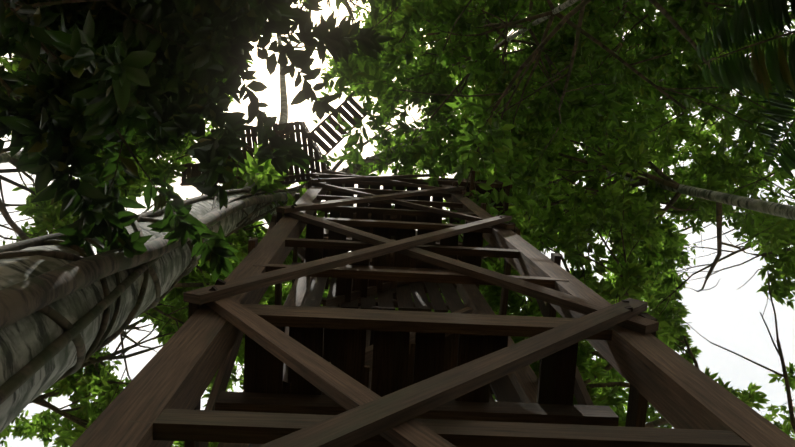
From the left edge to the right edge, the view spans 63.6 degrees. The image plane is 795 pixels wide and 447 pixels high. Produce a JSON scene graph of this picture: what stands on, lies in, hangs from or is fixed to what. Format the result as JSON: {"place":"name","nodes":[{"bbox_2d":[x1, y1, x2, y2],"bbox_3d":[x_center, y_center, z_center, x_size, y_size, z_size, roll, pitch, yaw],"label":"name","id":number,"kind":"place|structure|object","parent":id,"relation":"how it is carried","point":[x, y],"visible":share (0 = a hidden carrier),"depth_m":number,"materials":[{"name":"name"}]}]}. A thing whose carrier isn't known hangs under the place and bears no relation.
{"place":"outdoors","nodes":[
{"label":"outdoors","id":0,"kind":"place"},
{"bbox_2d":[0,0,794,446],"bbox_3d":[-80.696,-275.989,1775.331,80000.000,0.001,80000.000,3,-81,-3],"label":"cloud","id":1,"kind":"structure","parent":0,"point":[720,358],"depth_m":1870.68,"materials":[{"name":"white"}]},
{"bbox_2d":[0,0,794,446],"label":"sky","id":2,"kind":"structure","parent":0,"point":[268,109],"materials":[{"name":"white"}]},
{"label":"ground","id":3,"kind":"structure","parent":0,"visible":0},
{"bbox_2d":[0,317,140,446],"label":"tree canopy","id":4,"kind":"object","parent":3,"relation":"on","point":[40,423],"visible":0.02,"depth_m":19.72,"materials":[{"name":"green plant"}]},
{"bbox_2d":[0,52,210,244],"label":"tree canopy","id":5,"kind":"object","parent":3,"relation":"on","point":[29,208],"depth_m":18.52,"materials":[{"name":"green plant"}]},
{"bbox_2d":[10,51,248,160],"bbox_3d":[-9.296,-5.207,15.321,8.762,36.158,9.657,3,-81,-3],"label":"tree canopy","id":6,"kind":"object","parent":3,"relation":"on","point":[180,146],"depth_m":18.81,"materials":[{"name":"green plant"}]},
{"bbox_2d":[4,23,264,117],"bbox_3d":[-2.579,-4.290,5.410,8.678,15.705,5.271,-39,-82,4],"label":"understory tree","id":7,"kind":"object","parent":3,"relation":"on","point":[23,73],"visible":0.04,"depth_m":7.87,"materials":[{"name":"green plant"}]},
{"bbox_2d":[28,150,265,446],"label":"tree canopy","id":8,"kind":"object","parent":3,"relation":"on","point":[166,330],"visible":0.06,"depth_m":17.12,"materials":[{"name":"green plant"}]},
{"bbox_2d":[0,62,329,446],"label":"tree canopy","id":9,"kind":"object","parent":3,"relation":"on","point":[196,277],"visible":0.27,"depth_m":14.11,"materials":[{"name":"green plant"}]},
{"bbox_2d":[46,285,289,446],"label":"tree canopy","id":10,"kind":"object","parent":3,"relation":"on","point":[66,426],"depth_m":17.58,"materials":[{"name":"green plant"}]},
{"bbox_2d":[0,0,395,282],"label":"understory tree","id":11,"kind":"object","parent":3,"relation":"on","point":[144,67],"visible":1,"depth_m":5.65,"materials":[{"name":"green plant"}]},
{"bbox_2d":[216,0,307,103],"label":"tree canopy","id":12,"kind":"object","parent":3,"relation":"on","point":[250,62],"depth_m":23.15,"materials":[{"name":"green plant"}]},
{"bbox_2d":[0,0,581,432],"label":"tree","id":13,"kind":"object","parent":3,"relation":"on","point":[66,310],"visible":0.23,"depth_m":5.51,"materials":[{"name":"grey plant"}]},
{"bbox_2d":[281,0,455,96],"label":"tree canopy","id":14,"kind":"object","parent":3,"relation":"on","point":[367,20],"visible":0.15,"depth_m":25.49,"materials":[{"name":"green plant"}]},
{"bbox_2d":[239,228,625,426],"bbox_3d":[-0.508,3.625,13.588,10.522,29.239,7.615,-22,-81,1],"label":"tree canopy","id":15,"kind":"object","parent":3,"relation":"on","point":[607,399],"depth_m":15.20,"materials":[{"name":"green plant"}]},
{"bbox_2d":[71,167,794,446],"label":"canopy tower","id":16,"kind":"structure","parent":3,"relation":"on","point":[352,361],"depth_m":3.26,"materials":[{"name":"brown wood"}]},
{"bbox_2d":[335,0,535,131],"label":"tree canopy","id":17,"kind":"object","parent":3,"relation":"on","point":[401,35],"visible":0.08,"depth_m":19.26,"materials":[{"name":"green plant"}]},
{"bbox_2d":[433,298,628,400],"bbox_3d":[2.759,6.410,16.008,6.537,32.859,10.000,33,-84,-7],"label":"tree canopy","id":18,"kind":"object","parent":3,"relation":"on","point":[603,364],"depth_m":19.27,"materials":[{"name":"green plant"}]},
{"bbox_2d":[312,0,794,312],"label":"slender tree","id":19,"kind":"object","parent":3,"relation":"on","point":[566,96],"visible":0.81,"depth_m":10.37,"materials":[{"name":"green plant"}]},
{"bbox_2d":[445,135,675,427],"bbox_3d":[4.436,3.272,14.019,7.465,29.748,9.744,34,-84,-7],"label":"tree canopy","id":20,"kind":"object","parent":3,"relation":"on","point":[574,238],"visible":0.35,"depth_m":15.45,"materials":[{"name":"green plant"}]},
{"bbox_2d":[415,0,794,137],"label":"tree canopy","id":21,"kind":"object","parent":3,"relation":"on","point":[516,56],"visible":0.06,"depth_m":24.45,"materials":[{"name":"green plant"}]},
{"bbox_2d":[455,53,794,345],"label":"tree canopy","id":22,"kind":"object","parent":3,"relation":"on","point":[572,169],"visible":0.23,"depth_m":18.08,"materials":[{"name":"green plant"}]},
{"bbox_2d":[468,0,794,185],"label":"slender tree","id":23,"kind":"object","parent":3,"relation":"on","point":[595,14],"visible":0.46,"depth_m":11.28,"materials":[{"name":"green plant"}]},
{"bbox_2d":[519,216,794,432],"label":"tree canopy","id":24,"kind":"object","parent":3,"relation":"on","point":[750,396],"visible":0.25,"depth_m":18.23,"materials":[{"name":"green plant"}]},
{"bbox_2d":[566,0,794,263],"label":"tree canopy","id":25,"kind":"object","parent":3,"relation":"on","point":[680,129],"visible":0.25,"depth_m":19.36,"materials":[{"name":"green plant"}]},
{"bbox_2d":[600,99,794,439],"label":"tree canopy","id":26,"kind":"object","parent":3,"relation":"on","point":[754,171],"visible":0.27,"depth_m":20.41,"materials":[{"name":"green plant"}]},
{"bbox_2d":[696,0,794,178],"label":"palm tree","id":27,"kind":"object","parent":3,"relation":"on","point":[735,71],"visible":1,"depth_m":6.93,"materials":[{"name":"green plant"}]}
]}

